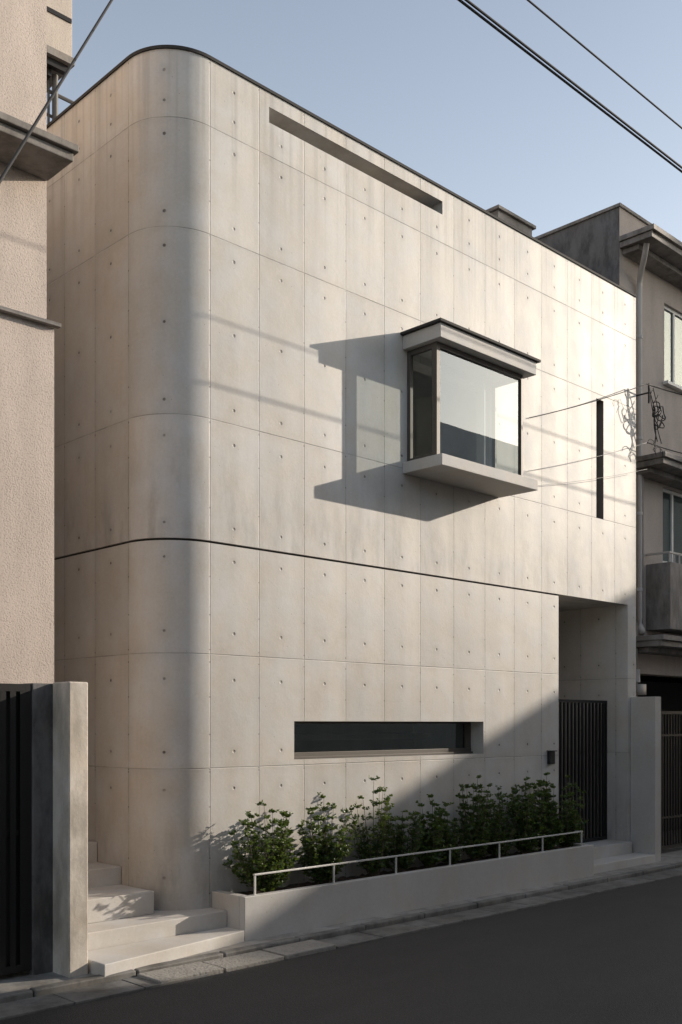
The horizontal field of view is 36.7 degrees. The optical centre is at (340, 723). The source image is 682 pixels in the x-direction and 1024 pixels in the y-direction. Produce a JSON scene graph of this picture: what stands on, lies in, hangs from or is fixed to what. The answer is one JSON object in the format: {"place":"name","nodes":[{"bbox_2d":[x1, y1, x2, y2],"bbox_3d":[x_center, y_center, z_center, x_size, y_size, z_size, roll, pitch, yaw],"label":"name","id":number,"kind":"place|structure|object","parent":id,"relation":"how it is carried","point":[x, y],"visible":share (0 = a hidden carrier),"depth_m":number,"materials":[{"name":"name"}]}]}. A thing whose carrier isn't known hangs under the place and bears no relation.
{"place":"outdoors","nodes":[
{"label":"outdoors","id":0,"kind":"place"},
{"bbox_2d":[47,0,74,123],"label":"apartment block","id":1,"kind":"structure","parent":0,"point":[60,58],"depth_m":16.58,"materials":[{"name":"paint"}]},
{"bbox_2d":[0,876,681,1023],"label":"road","id":2,"kind":"structure","parent":0,"point":[612,957],"depth_m":8.40,"materials":[{"name":"grey asphalt"}]},
{"bbox_2d":[0,846,681,993],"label":"pavement","id":3,"kind":"structure","parent":0,"point":[15,981],"depth_m":10.41,"materials":[{"name":"concrete"}]},
{"bbox_2d":[22,683,52,974],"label":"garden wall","id":4,"kind":"structure","parent":3,"relation":"on","point":[41,828],"depth_m":8.40,"materials":[{"name":"concrete"}]},
{"bbox_2d":[0,0,78,974],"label":"stucco house","id":5,"kind":"structure","parent":3,"relation":"on","point":[44,156],"depth_m":8.53,"materials":[{"name":"paint"}]},
{"bbox_2d":[0,0,112,183],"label":"service cable","id":6,"kind":"object","parent":5,"relation":"attached to","point":[15,155],"visible":1,"depth_m":6.77,"materials":[{"name":"black rubber"}]},
{"bbox_2d":[53,681,87,977],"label":"gate pier","id":7,"kind":"structure","parent":3,"relation":"on","point":[70,829],"depth_m":8.35,"materials":[{"name":"concrete"}]},
{"bbox_2d":[88,840,243,976],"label":"entrance steps","id":8,"kind":"structure","parent":3,"relation":"on","point":[129,927],"depth_m":9.31,"materials":[{"name":"concrete"}]},
{"bbox_2d":[137,939,335,983],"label":"paving slabs","id":9,"kind":"structure","parent":3,"relation":"on","point":[250,959],"depth_m":8.94,"materials":[{"name":"concrete"}]},
{"bbox_2d":[212,843,593,940],"bbox_3d":[1.073,1.865,11.925,6.010,0.470,0.507,0,0,-44],"label":"planter","id":10,"kind":"object","parent":3,"relation":"on","point":[296,907],"visible":0.78,"depth_m":11.10,"materials":[{"name":"concrete"}]},
{"bbox_2d":[222,800,298,892],"bbox_3d":[-0.742,1.216,10.139,0.914,0.943,0.560,0,0,-44],"label":"shrub","id":11,"kind":"object","parent":10,"relation":"on","point":[278,857],"visible":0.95,"depth_m":10.07,"materials":[{"name":"green plant"}]},
{"bbox_2d":[293,792,357,883],"bbox_3d":[-0.127,1.198,10.717,0.825,0.977,0.529,0,0,-44],"label":"shrub","id":12,"kind":"object","parent":10,"relation":"on","point":[318,855],"visible":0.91,"depth_m":10.64,"materials":[{"name":"green plant"}]},
{"bbox_2d":[346,775,397,876],"bbox_3d":[0.341,1.124,11.246,0.711,1.123,0.408,0,0,-44],"label":"shrub","id":13,"kind":"object","parent":10,"relation":"on","point":[372,867],"visible":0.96,"depth_m":11.23,"materials":[{"name":"green plant"}]},
{"bbox_2d":[379,809,424,872],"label":"shrub","id":14,"kind":"object","parent":10,"relation":"on","point":[403,863],"visible":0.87,"depth_m":11.54,"materials":[{"name":"green plant"}]},
{"bbox_2d":[252,829,582,894],"bbox_3d":[1.042,1.529,11.889,5.650,0.200,0.462,0,0,-44],"label":"planter rail","id":15,"kind":"object","parent":10,"relation":"on","point":[334,864],"visible":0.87,"depth_m":11.21,"materials":[{"name":"metal"}]},
{"bbox_2d":[408,794,453,868],"bbox_3d":[1.021,1.250,11.855,0.418,0.873,0.645,0,0,22],"label":"shrub","id":16,"kind":"object","parent":10,"relation":"on","point":[432,837],"visible":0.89,"depth_m":11.81,"materials":[{"name":"green plant"}]},
{"bbox_2d":[438,811,468,864],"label":"shrub","id":17,"kind":"object","parent":10,"relation":"on","point":[451,837],"visible":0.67,"depth_m":12.11,"materials":[{"name":"green plant"}]},
{"bbox_2d":[455,775,497,861],"bbox_3d":[1.656,1.151,12.499,0.623,1.068,0.495,0,0,-44],"label":"shrub","id":18,"kind":"object","parent":10,"relation":"on","point":[478,830],"visible":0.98,"depth_m":12.42,"materials":[{"name":"green plant"}]},
{"bbox_2d":[474,785,520,857],"bbox_3d":[2.003,1.222,12.884,0.714,0.928,0.463,0,0,-44],"label":"shrub","id":19,"kind":"object","parent":10,"relation":"on","point":[499,832],"visible":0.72,"depth_m":12.81,"materials":[{"name":"green plant"}]},
{"bbox_2d":[506,777,550,853],"bbox_3d":[2.344,1.181,13.188,0.628,1.010,0.525,0,0,-44],"label":"shrub","id":20,"kind":"object","parent":10,"relation":"on","point":[524,828],"visible":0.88,"depth_m":13.10,"materials":[{"name":"green plant"}]},
{"bbox_2d":[526,772,564,850],"bbox_3d":[2.706,1.160,13.517,0.699,1.054,0.492,0,0,-17],"label":"shrub","id":21,"kind":"object","parent":10,"relation":"on","point":[550,826],"visible":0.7,"depth_m":13.47,"materials":[{"name":"green plant"}]},
{"bbox_2d":[548,775,588,847],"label":"shrub","id":22,"kind":"object","parent":10,"relation":"on","point":[570,819],"visible":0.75,"depth_m":13.77,"materials":[{"name":"green plant"}]},
{"bbox_2d":[534,203,681,849],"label":"apartment building","id":23,"kind":"structure","parent":3,"relation":"on","point":[627,248],"depth_m":16.50,"materials":[{"name":"beige paint"}]},
{"bbox_2d":[636,383,665,455],"bbox_3d":[4.618,-4.619,15.691,0.435,1.062,0.732,0,0,-83],"label":"cable bracket","id":24,"kind":"object","parent":23,"relation":"attached to","point":[649,392],"visible":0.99,"depth_m":15.65,"materials":[{"name":"black metal"}]},
{"bbox_2d":[646,383,681,394],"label":"service cable","id":25,"kind":"object","parent":24,"relation":"attached to","point":[664,389],"visible":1,"depth_m":15.79,"materials":[{"name":"black rubber"}]},
{"bbox_2d":[648,442,681,453],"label":"service cable","id":26,"kind":"object","parent":24,"relation":"attached to","point":[665,448],"visible":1,"depth_m":15.90,"materials":[{"name":"black rubber"}]},
{"bbox_2d":[663,305,681,392],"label":"window","id":27,"kind":"structure","parent":23,"relation":"in","point":[672,319],"depth_m":17.31,"materials":[{"name":"white glass"}]},
{"bbox_2d":[663,489,681,563],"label":"window","id":28,"kind":"structure","parent":23,"relation":"in","point":[672,501],"depth_m":17.28,"materials":[{"name":"grey glass"}]},
{"bbox_2d":[573,837,654,873],"bbox_3d":[3.220,1.933,15.332,1.800,0.335,2.220,0,0,-44],"label":"entrance landing","id":29,"kind":"object","parent":3,"relation":"on","point":[609,855],"visible":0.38,"depth_m":14.86,"materials":[{"name":"concrete"}]},
{"bbox_2d":[631,697,660,861],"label":"entrance pier","id":30,"kind":"structure","parent":3,"relation":"on","point":[645,775],"depth_m":15.29,"materials":[{"name":"concrete"}]},
{"bbox_2d":[50,0,681,241],"label":"sky","id":31,"kind":"structure","parent":0,"point":[431,86],"materials":[{"name":"blue"}]},
{"bbox_2d":[223,829,680,972],"bbox_3d":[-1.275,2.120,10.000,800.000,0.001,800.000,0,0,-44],"label":"ground","id":32,"kind":"structure","parent":0,"point":[666,839],"depth_m":19.14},
{"bbox_2d":[0,867,681,1019],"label":"gutter","id":33,"kind":"object","parent":32,"relation":"on","point":[17,1008],"visible":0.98,"depth_m":10.23,"materials":[{"name":"concrete"}]},
{"bbox_2d":[0,862,681,1003],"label":"kerb","id":34,"kind":"structure","parent":32,"relation":"on","point":[36,991],"depth_m":9.90,"materials":[{"name":"concrete"}]},
{"bbox_2d":[47,45,636,910],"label":"concrete house","id":35,"kind":"structure","parent":32,"relation":"on","point":[319,529],"depth_m":10.99,"materials":[{"name":"beige concrete"}]},
{"bbox_2d":[294,721,472,758],"bbox_3d":[0.508,0.177,12.026,3.191,0.401,0.090,0,0,-44],"label":"slit window","id":36,"kind":"structure","parent":35,"relation":"in","point":[466,748],"depth_m":12.08,"materials":[{"name":"grey metal"}]},
{"bbox_2d":[400,317,540,497],"bbox_3d":[1.590,-3.716,12.358,1.925,1.632,0.608,0,0,-44],"label":"bay window","id":37,"kind":"structure","parent":35,"relation":"in","point":[440,340],"depth_m":12.07,"materials":[{"name":"concrete"}]},
{"bbox_2d":[529,443,644,470],"bbox_3d":[3.556,-3.800,14.585,2.884,0.906,0.007,0,0,-42],"label":"service cable","id":38,"kind":"object","parent":35,"relation":"attached to","point":[585,459],"visible":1,"depth_m":14.47,"materials":[{"name":"grey rubber"}]},
{"bbox_2d":[529,384,646,417],"bbox_3d":[3.556,-4.590,14.571,2.808,1.071,0.014,0,0,-41],"label":"service cable","id":39,"kind":"object","parent":35,"relation":"attached to","point":[586,403],"visible":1,"depth_m":14.46,"materials":[{"name":"black rubber"}]},
{"bbox_2d":[538,469,645,485],"bbox_3d":[3.563,-3.500,14.592,2.864,0.705,0.006,0,0,-42],"label":"service cable","id":40,"kind":"object","parent":35,"relation":"attached to","point":[590,479],"visible":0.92,"depth_m":14.54,"materials":[{"name":"grey rubber"}]},
{"bbox_2d":[617,398,629,421],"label":"cable loops","id":41,"kind":"object","parent":35,"relation":"attached to","point":[622,412],"visible":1,"depth_m":15.28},
{"bbox_2d":[457,0,681,172],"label":"overhead cable","id":42,"kind":"object","parent":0,"point":[562,75],"visible":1,"depth_m":9.12,"materials":[{"name":"black rubber"}]},
{"bbox_2d":[527,0,681,128],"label":"overhead cable","id":43,"kind":"object","parent":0,"point":[598,58],"visible":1,"depth_m":9.74,"materials":[{"name":"black rubber"}]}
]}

